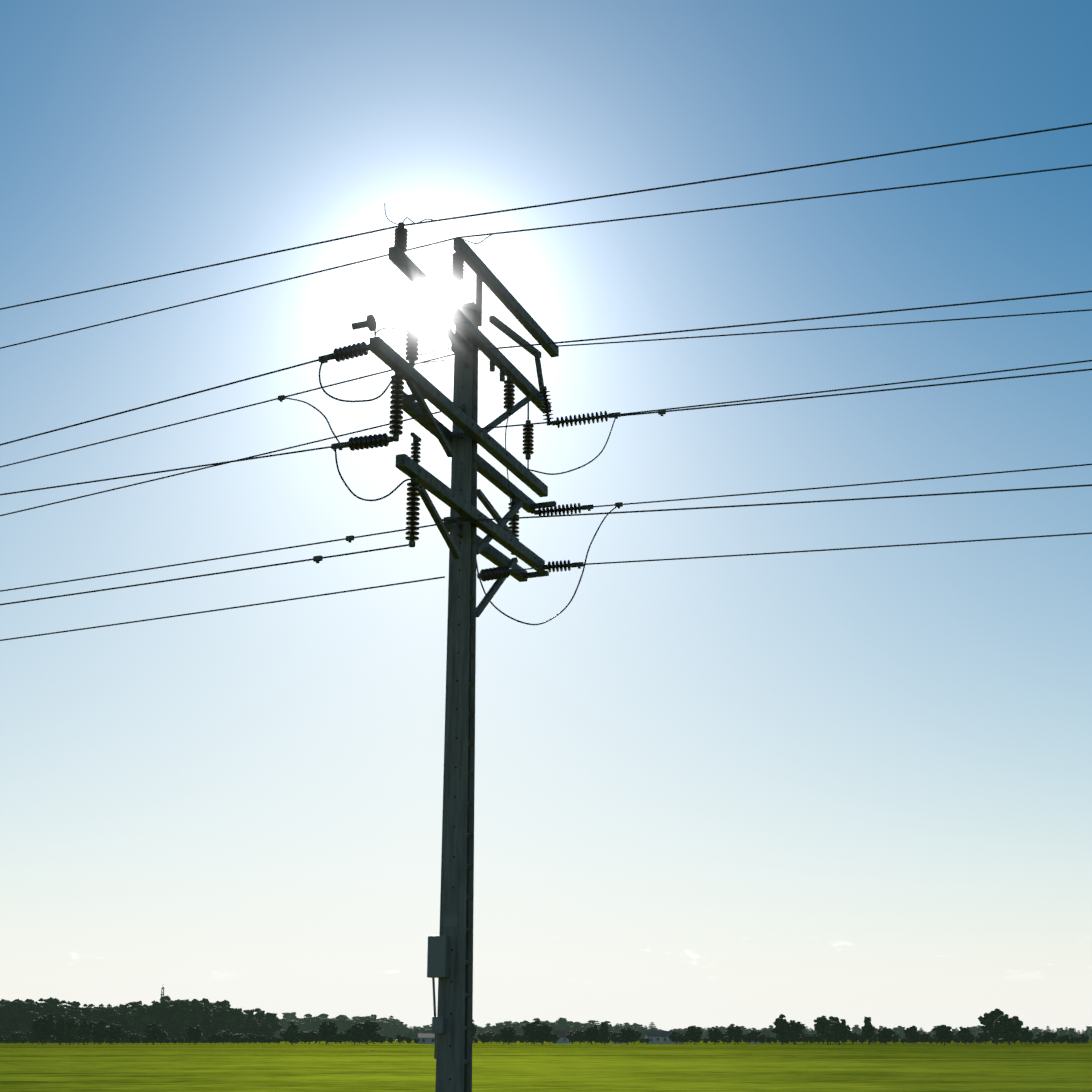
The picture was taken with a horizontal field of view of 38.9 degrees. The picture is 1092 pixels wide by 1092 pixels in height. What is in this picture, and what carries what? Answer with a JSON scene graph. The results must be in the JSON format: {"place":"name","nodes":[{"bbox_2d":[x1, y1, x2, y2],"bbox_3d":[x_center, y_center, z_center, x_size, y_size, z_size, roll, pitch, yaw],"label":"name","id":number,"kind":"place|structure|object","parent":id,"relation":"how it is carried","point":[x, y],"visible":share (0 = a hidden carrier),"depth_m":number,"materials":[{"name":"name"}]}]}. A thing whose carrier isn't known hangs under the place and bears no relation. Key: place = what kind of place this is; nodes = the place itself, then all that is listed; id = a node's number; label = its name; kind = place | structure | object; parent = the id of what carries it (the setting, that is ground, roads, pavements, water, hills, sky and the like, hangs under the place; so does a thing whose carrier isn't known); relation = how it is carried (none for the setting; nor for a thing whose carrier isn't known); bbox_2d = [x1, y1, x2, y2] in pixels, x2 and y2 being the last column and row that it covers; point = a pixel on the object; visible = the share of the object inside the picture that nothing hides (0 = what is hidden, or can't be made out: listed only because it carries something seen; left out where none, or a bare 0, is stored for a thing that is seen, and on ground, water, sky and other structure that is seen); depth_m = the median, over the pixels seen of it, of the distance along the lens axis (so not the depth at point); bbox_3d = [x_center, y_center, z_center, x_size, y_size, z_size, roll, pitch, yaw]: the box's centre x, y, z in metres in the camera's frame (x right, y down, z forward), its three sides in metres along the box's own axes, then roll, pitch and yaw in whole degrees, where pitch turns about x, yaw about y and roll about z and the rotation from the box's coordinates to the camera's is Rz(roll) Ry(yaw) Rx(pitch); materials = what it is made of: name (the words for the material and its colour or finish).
{"place":"outdoors","nodes":[
{"label":"outdoors","id":0,"kind":"place"},
{"bbox_2d":[0,1003,20,1042],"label":"tree","id":1,"kind":"object","parent":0,"point":[13,1026],"visible":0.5,"depth_m":796.08,"materials":[{"name":"green plant"}]},
{"bbox_2d":[0,1040,1091,1091],"bbox_3d":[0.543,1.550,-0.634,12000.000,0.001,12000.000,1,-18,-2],"label":"ground","id":2,"kind":"structure","parent":0,"point":[637,1066],"depth_m":96.73,"materials":[{"name":"green plant"}]},
{"bbox_2d":[8,1031,24,1043],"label":"round tree","id":3,"kind":"object","parent":2,"relation":"on","point":[15,1036],"visible":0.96,"depth_m":603.23,"materials":[{"name":"green plant"}]},
{"bbox_2d":[0,1000,39,1042],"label":"round tree","id":4,"kind":"object","parent":2,"relation":"on","point":[23,1013],"visible":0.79,"depth_m":798.26,"materials":[{"name":"green plant"}]},
{"bbox_2d":[31,1014,55,1044],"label":"round tree","id":5,"kind":"object","parent":2,"relation":"on","point":[42,1027],"visible":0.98,"depth_m":539.15,"materials":[{"name":"green plant"}]},
{"bbox_2d":[35,997,53,1042],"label":"tall tree","id":6,"kind":"object","parent":2,"relation":"on","point":[48,1001],"visible":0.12,"depth_m":809.42,"materials":[{"name":"green plant"}]},
{"bbox_2d":[44,998,66,1042],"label":"tall tree","id":7,"kind":"object","parent":2,"relation":"on","point":[54,1009],"visible":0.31,"depth_m":806.56,"materials":[{"name":"green plant"}]},
{"bbox_2d":[52,1016,65,1044],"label":"tall tree","id":8,"kind":"object","parent":2,"relation":"on","point":[57,1032],"visible":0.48,"depth_m":532.33,"materials":[{"name":"green plant"}]},
{"bbox_2d":[58,1017,79,1044],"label":"round tree","id":9,"kind":"object","parent":2,"relation":"on","point":[69,1027],"visible":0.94,"depth_m":529.73,"materials":[{"name":"green plant"}]},
{"bbox_2d":[76,1017,93,1044],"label":"tall tree","id":10,"kind":"object","parent":2,"relation":"on","point":[84,1029],"visible":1,"depth_m":513.84,"materials":[{"name":"green plant"}]},
{"bbox_2d":[79,1007,110,1042],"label":"round tree","id":11,"kind":"object","parent":2,"relation":"on","point":[95,1015],"visible":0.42,"depth_m":817.65,"materials":[{"name":"green plant"}]},
{"bbox_2d":[92,1020,109,1044],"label":"round tree","id":12,"kind":"object","parent":2,"relation":"on","point":[101,1029],"visible":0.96,"depth_m":535.91,"materials":[{"name":"green plant"}]},
{"bbox_2d":[104,1006,120,1024],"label":"tall tree","id":13,"kind":"object","parent":2,"relation":"on","point":[113,1015],"visible":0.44,"depth_m":825.64,"materials":[{"name":"green plant"}]},
{"bbox_2d":[107,1024,123,1043],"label":"round tree","id":14,"kind":"object","parent":2,"relation":"on","point":[114,1032],"visible":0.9,"depth_m":540.96,"materials":[{"name":"green plant"}]},
{"bbox_2d":[119,1031,130,1043],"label":"round tree","id":15,"kind":"object","parent":2,"relation":"on","point":[124,1035],"visible":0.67,"depth_m":607.10,"materials":[{"name":"green plant"}]},
{"bbox_2d":[120,1003,134,1042],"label":"conifer tree","id":16,"kind":"object","parent":2,"relation":"on","point":[124,1026],"visible":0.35,"depth_m":829.06,"materials":[{"name":"green plant"}]},
{"bbox_2d":[125,1001,141,1042],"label":"tall tree","id":17,"kind":"object","parent":2,"relation":"on","point":[134,1004],"visible":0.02,"depth_m":854.95,"materials":[{"name":"green plant"}]},
{"bbox_2d":[127,1033,140,1043],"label":"round tree","id":18,"kind":"object","parent":2,"relation":"on","point":[133,1037],"visible":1,"depth_m":574.29,"materials":[{"name":"green plant"}]},
{"bbox_2d":[125,1004,155,1042],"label":"round tree","id":19,"kind":"object","parent":2,"relation":"on","point":[139,1019],"visible":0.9,"depth_m":815.79,"materials":[{"name":"green plant"}]},
{"bbox_2d":[143,1023,162,1044],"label":"round tree","id":20,"kind":"object","parent":2,"relation":"on","point":[154,1031],"visible":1,"depth_m":524.06,"materials":[{"name":"green plant"}]},
{"bbox_2d":[147,1001,166,1028],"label":"tall tree","id":21,"kind":"object","parent":2,"relation":"on","point":[152,1011],"visible":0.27,"depth_m":822.65,"materials":[{"name":"green plant"}]},
{"bbox_2d":[156,1030,167,1043],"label":"round tree","id":22,"kind":"object","parent":2,"relation":"on","point":[163,1036],"visible":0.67,"depth_m":583.93,"materials":[{"name":"green plant"}]},
{"bbox_2d":[155,999,172,1042],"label":"tall tree","id":23,"kind":"object","parent":2,"relation":"on","point":[164,1002],"visible":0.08,"depth_m":825.32,"materials":[{"name":"green plant"}]},
{"bbox_2d":[164,1001,180,1042],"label":"conifer tree","id":24,"kind":"object","parent":2,"relation":"on","point":[171,1031],"visible":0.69,"depth_m":819.53,"materials":[{"name":"green plant"}]},
{"bbox_2d":[171,999,191,1036],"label":"tall tree","id":25,"kind":"object","parent":2,"relation":"on","point":[181,1018],"visible":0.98,"depth_m":819.26,"materials":[{"name":"green plant"}]},
{"bbox_2d":[186,1025,202,1044],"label":"round tree","id":26,"kind":"object","parent":2,"relation":"on","point":[194,1032],"visible":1,"depth_m":538.06,"materials":[{"name":"green plant"}]},
{"bbox_2d":[188,1002,205,1042],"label":"tall tree","id":27,"kind":"object","parent":2,"relation":"on","point":[197,1013],"visible":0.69,"depth_m":821.93,"materials":[{"name":"green plant"}]},
{"bbox_2d":[201,1003,214,1039],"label":"conifer tree","id":28,"kind":"object","parent":2,"relation":"on","point":[207,1026],"visible":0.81,"depth_m":821.40,"materials":[{"name":"green plant"}]},
{"bbox_2d":[210,1033,222,1043],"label":"round tree","id":29,"kind":"object","parent":2,"relation":"on","point":[215,1037],"visible":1,"depth_m":581.61,"materials":[{"name":"green plant"}]},
{"bbox_2d":[213,1000,230,1042],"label":"tall tree","id":30,"kind":"object","parent":2,"relation":"on","point":[224,1003],"depth_m":844.02,"materials":[{"name":"green plant"}]},
{"bbox_2d":[219,1030,233,1043],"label":"round tree","id":31,"kind":"object","parent":2,"relation":"on","point":[227,1036],"visible":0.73,"depth_m":595.06,"materials":[{"name":"green plant"}]},
{"bbox_2d":[213,1006,243,1042],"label":"round tree","id":32,"kind":"object","parent":2,"relation":"on","point":[220,1014],"visible":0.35,"depth_m":830.30,"materials":[{"name":"green plant"}]},
{"bbox_2d":[215,1008,247,1042],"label":"round tree","id":33,"kind":"object","parent":2,"relation":"on","point":[232,1026],"visible":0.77,"depth_m":829.22,"materials":[{"name":"green plant"}]},
{"bbox_2d":[233,1033,245,1043],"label":"round tree","id":34,"kind":"object","parent":2,"relation":"on","point":[236,1037],"visible":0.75,"depth_m":603.39,"materials":[{"name":"green plant"}]},
{"bbox_2d":[242,1009,259,1042],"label":"tall tree","id":35,"kind":"object","parent":2,"relation":"on","point":[248,1021],"visible":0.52,"depth_m":846.59,"materials":[{"name":"green plant"}]},
{"bbox_2d":[258,1015,271,1037],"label":"conifer tree","id":36,"kind":"object","parent":2,"relation":"on","point":[265,1030],"visible":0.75,"depth_m":833.76,"materials":[{"name":"green plant"}]},
{"bbox_2d":[254,1010,282,1042],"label":"round tree","id":37,"kind":"object","parent":2,"relation":"on","point":[275,1025],"visible":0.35,"depth_m":858.73,"materials":[{"name":"green plant"}]},
{"bbox_2d":[275,1017,291,1037],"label":"round tree","id":38,"kind":"object","parent":2,"relation":"on","point":[283,1022],"visible":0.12,"depth_m":1788.57,"materials":[{"name":"green plant"}]},
{"bbox_2d":[280,1031,289,1043],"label":"round tree","id":39,"kind":"object","parent":2,"relation":"on","point":[284,1036],"visible":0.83,"depth_m":610.70,"materials":[{"name":"green plant"}]},
{"bbox_2d":[286,1021,300,1044],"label":"tall tree","id":40,"kind":"object","parent":2,"relation":"on","point":[293,1033],"visible":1,"depth_m":524.41,"materials":[{"name":"green plant"}]},
{"bbox_2d":[285,1018,304,1030],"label":"round tree","id":41,"kind":"object","parent":2,"relation":"on","point":[296,1022],"visible":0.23,"depth_m":1749.27,"materials":[{"name":"green plant"}]},
{"bbox_2d":[301,1031,318,1043],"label":"round tree","id":42,"kind":"object","parent":2,"relation":"on","point":[309,1036],"visible":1,"depth_m":581.00,"materials":[{"name":"green plant"}]},
{"bbox_2d":[300,1015,332,1030],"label":"round tree","id":43,"kind":"object","parent":2,"relation":"on","point":[310,1023],"visible":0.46,"depth_m":1644.34,"materials":[{"name":"green plant"}]},
{"bbox_2d":[318,1021,337,1043],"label":"round tree","id":44,"kind":"object","parent":2,"relation":"on","point":[327,1031],"visible":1,"depth_m":542.25,"materials":[{"name":"green plant"}]},
{"bbox_2d":[335,1032,347,1043],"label":"round tree","id":45,"kind":"object","parent":2,"relation":"on","point":[340,1037],"visible":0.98,"depth_m":584.40,"materials":[{"name":"green plant"}]},
{"bbox_2d":[328,1016,355,1032],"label":"round tree","id":46,"kind":"object","parent":2,"relation":"on","point":[344,1024],"visible":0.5,"depth_m":1696.39,"materials":[{"name":"green plant"}]},
{"bbox_2d":[346,1024,363,1043],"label":"round tree","id":47,"kind":"object","parent":2,"relation":"on","point":[354,1032],"visible":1,"depth_m":546.93,"materials":[{"name":"green plant"}]},
{"bbox_2d":[357,1020,381,1043],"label":"round tree","id":48,"kind":"object","parent":2,"relation":"on","point":[370,1028],"visible":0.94,"depth_m":561.65,"materials":[{"name":"green plant"}]},
{"bbox_2d":[355,1014,385,1029],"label":"round tree","id":49,"kind":"object","parent":2,"relation":"on","point":[362,1019],"visible":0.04,"depth_m":1861.28,"materials":[{"name":"green plant"}]},
{"bbox_2d":[369,1017,383,1032],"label":"tall tree","id":50,"kind":"object","parent":2,"relation":"on","point":[378,1022],"visible":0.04,"depth_m":1850.77,"materials":[{"name":"green plant"}]},
{"bbox_2d":[377,1019,400,1037],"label":"round tree","id":51,"kind":"object","parent":2,"relation":"on","point":[392,1027],"visible":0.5,"depth_m":1877.11,"materials":[{"name":"green plant"}]},
{"bbox_2d":[397,1021,408,1034],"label":"tall tree","id":52,"kind":"object","parent":2,"relation":"on","point":[401,1030],"visible":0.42,"depth_m":1903.34,"materials":[{"name":"green plant"}]},
{"bbox_2d":[417,1033,436,1043],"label":"house","id":53,"kind":"structure","parent":2,"relation":"on","point":[426,1038],"depth_m":605.06,"materials":[{"name":"grey"}]},
{"bbox_2d":[477,1033,489,1043],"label":"round tree","id":54,"kind":"object","parent":2,"relation":"on","point":[483,1038],"visible":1,"depth_m":592.60,"materials":[{"name":"green plant"}]},
{"bbox_2d":[491,1021,512,1032],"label":"round tree","id":55,"kind":"object","parent":2,"relation":"on","point":[498,1027],"visible":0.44,"depth_m":1691.58,"materials":[{"name":"green plant"}]},
{"bbox_2d":[499,1026,515,1043],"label":"round tree","id":56,"kind":"object","parent":2,"relation":"on","point":[507,1033],"visible":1,"depth_m":547.35,"materials":[{"name":"green plant"}]},
{"bbox_2d":[510,1022,525,1034],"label":"round tree","id":57,"kind":"object","parent":2,"relation":"on","point":[517,1027],"visible":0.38,"depth_m":1713.23,"materials":[{"name":"green plant"}]},
{"bbox_2d":[522,1020,541,1043],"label":"round tree","id":58,"kind":"object","parent":2,"relation":"on","point":[529,1030],"visible":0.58,"depth_m":559.01,"materials":[{"name":"green plant"}]},
{"bbox_2d":[535,1023,552,1044],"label":"round tree","id":59,"kind":"object","parent":2,"relation":"on","point":[543,1031],"visible":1,"depth_m":537.48,"materials":[{"name":"green plant"}]},
{"bbox_2d":[0,123,1091,1091],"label":"utility pole","id":60,"kind":"object","parent":2,"relation":"on","point":[450,957],"visible":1,"depth_m":15.61,"materials":[{"name":"wood"}]},
{"bbox_2d":[541,1020,559,1030],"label":"round tree","id":61,"kind":"object","parent":2,"relation":"on","point":[554,1026],"visible":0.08,"depth_m":1698.49,"materials":[{"name":"green plant"}]},
{"bbox_2d":[546,1032,557,1043],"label":"round tree","id":62,"kind":"object","parent":2,"relation":"on","point":[553,1036],"visible":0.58,"depth_m":599.46,"materials":[{"name":"green plant"}]},
{"bbox_2d":[556,1017,569,1030],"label":"tall tree","id":63,"kind":"object","parent":2,"relation":"on","point":[562,1022],"visible":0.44,"depth_m":1862.32,"materials":[{"name":"green plant"}]},
{"bbox_2d":[571,1030,587,1043],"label":"round tree","id":64,"kind":"object","parent":2,"relation":"on","point":[579,1036],"visible":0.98,"depth_m":602.17,"materials":[{"name":"green plant"}]},
{"bbox_2d":[584,1025,600,1044],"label":"round tree","id":65,"kind":"object","parent":2,"relation":"on","point":[591,1033],"visible":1,"depth_m":531.20,"materials":[{"name":"green plant"}]},
{"bbox_2d":[599,1021,609,1043],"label":"tall tree","id":66,"kind":"object","parent":2,"relation":"on","point":[604,1032],"visible":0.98,"depth_m":555.07,"materials":[{"name":"green plant"}]},
{"bbox_2d":[610,1031,620,1043],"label":"round tree","id":67,"kind":"object","parent":2,"relation":"on","point":[614,1034],"visible":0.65,"depth_m":624.93,"materials":[{"name":"green plant"}]},
{"bbox_2d":[620,1026,635,1044],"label":"round tree","id":68,"kind":"object","parent":2,"relation":"on","point":[628,1034],"visible":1,"depth_m":537.66,"materials":[{"name":"green plant"}]},
{"bbox_2d":[668,1031,680,1043],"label":"round tree","id":69,"kind":"object","parent":2,"relation":"on","point":[672,1036],"visible":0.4,"depth_m":608.40,"materials":[{"name":"green plant"}]},
{"bbox_2d":[675,1033,688,1043],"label":"round tree","id":70,"kind":"object","parent":2,"relation":"on","point":[682,1037],"visible":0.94,"depth_m":585.65,"materials":[{"name":"green plant"}]},
{"bbox_2d":[685,1025,702,1044],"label":"round tree","id":71,"kind":"object","parent":2,"relation":"on","point":[692,1033],"visible":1,"depth_m":511.29,"materials":[{"name":"green plant"}]},
{"bbox_2d":[708,1027,721,1044],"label":"round tree","id":72,"kind":"object","parent":2,"relation":"on","point":[715,1035],"visible":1,"depth_m":534.35,"materials":[{"name":"green plant"}]},
{"bbox_2d":[726,1025,742,1043],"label":"round tree","id":73,"kind":"object","parent":2,"relation":"on","point":[736,1032],"visible":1,"depth_m":544.68,"materials":[{"name":"green plant"}]},
{"bbox_2d":[747,1030,760,1043],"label":"round tree","id":74,"kind":"object","parent":2,"relation":"on","point":[753,1034],"visible":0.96,"depth_m":605.00,"materials":[{"name":"green plant"}]},
{"bbox_2d":[771,1014,788,1044],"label":"tall tree","id":75,"kind":"object","parent":2,"relation":"on","point":[781,1028],"visible":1,"depth_m":537.30,"materials":[{"name":"green plant"}]},
{"bbox_2d":[786,1020,805,1043],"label":"round tree","id":76,"kind":"object","parent":2,"relation":"on","point":[795,1031],"visible":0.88,"depth_m":553.70,"materials":[{"name":"green plant"}]},
{"bbox_2d":[805,1034,816,1043],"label":"round tree","id":77,"kind":"object","parent":2,"relation":"on","point":[811,1038],"visible":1,"depth_m":590.30,"materials":[{"name":"green plant"}]},
{"bbox_2d":[813,1015,838,1043],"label":"round tree","id":78,"kind":"object","parent":2,"relation":"on","point":[822,1025],"visible":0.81,"depth_m":550.60,"materials":[{"name":"green plant"}]},
{"bbox_2d":[828,1019,851,1044],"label":"round tree","id":79,"kind":"object","parent":2,"relation":"on","point":[838,1031],"visible":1,"depth_m":519.69,"materials":[{"name":"green plant"}]},
{"bbox_2d":[847,1032,859,1043],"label":"round tree","id":80,"kind":"object","parent":2,"relation":"on","point":[853,1037],"visible":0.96,"depth_m":570.52,"materials":[{"name":"green plant"}]},
{"bbox_2d":[861,1016,874,1044],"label":"tall tree","id":81,"kind":"object","parent":2,"relation":"on","point":[868,1030],"visible":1,"depth_m":526.91,"materials":[{"name":"green plant"}]},
{"bbox_2d":[877,1027,894,1044],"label":"round tree","id":82,"kind":"object","parent":2,"relation":"on","point":[884,1034],"visible":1,"depth_m":505.09,"materials":[{"name":"green plant"}]},
{"bbox_2d":[903,1025,919,1043],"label":"round tree","id":83,"kind":"object","parent":2,"relation":"on","point":[912,1033],"visible":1,"depth_m":550.53,"materials":[{"name":"green plant"}]},
{"bbox_2d":[919,1033,929,1042],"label":"round tree","id":84,"kind":"object","parent":2,"relation":"on","point":[924,1037],"visible":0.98,"depth_m":575.83,"materials":[{"name":"green plant"}]},
{"bbox_2d":[932,1025,953,1044],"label":"round tree","id":85,"kind":"object","parent":2,"relation":"on","point":[943,1033],"visible":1,"depth_m":499.13,"materials":[{"name":"green plant"}]},
{"bbox_2d":[955,1026,973,1043],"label":"round tree","id":86,"kind":"object","parent":2,"relation":"on","point":[963,1034],"visible":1,"depth_m":546.52,"materials":[{"name":"green plant"}]},
{"bbox_2d":[977,1031,990,1043],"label":"round tree","id":87,"kind":"object","parent":2,"relation":"on","point":[984,1036],"visible":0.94,"depth_m":593.78,"materials":[{"name":"green plant"}]},
{"bbox_2d":[978,1008,1003,1044],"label":"round tree","id":88,"kind":"object","parent":2,"relation":"on","point":[987,1021],"visible":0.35,"depth_m":525.40,"materials":[{"name":"green plant"}]},
{"bbox_2d":[992,1014,1022,1044],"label":"round tree","id":89,"kind":"object","parent":2,"relation":"on","point":[1006,1027],"visible":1,"depth_m":501.91,"materials":[{"name":"green plant"}]},
{"bbox_2d":[1019,1026,1033,1043],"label":"round tree","id":90,"kind":"object","parent":2,"relation":"on","point":[1026,1034],"visible":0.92,"depth_m":547.08,"materials":[{"name":"green plant"}]},
{"bbox_2d":[1040,1032,1055,1043],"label":"round tree","id":91,"kind":"object","parent":2,"relation":"on","point":[1046,1037],"visible":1,"depth_m":570.65,"materials":[{"name":"green plant"}]},
{"bbox_2d":[1078,1034,1089,1043],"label":"round tree","id":92,"kind":"object","parent":2,"relation":"on","point":[1083,1038],"visible":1,"depth_m":559.57,"materials":[{"name":"green plant"}]},
{"bbox_2d":[0,0,1091,1032],"label":"sky","id":93,"kind":"structure","parent":0,"point":[851,785],"materials":[{"name":"blue"}]},
{"bbox_2d":[552,1031,570,1043],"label":"farm house","id":94,"kind":"structure","parent":0,"point":[562,1039],"depth_m":663.95,"materials":[{"name":"grey"}]},
{"bbox_2d":[644,1031,681,1043],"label":"house","id":95,"kind":"structure","parent":0,"point":[657,1037],"depth_m":661.30,"materials":[{"name":"grey"}]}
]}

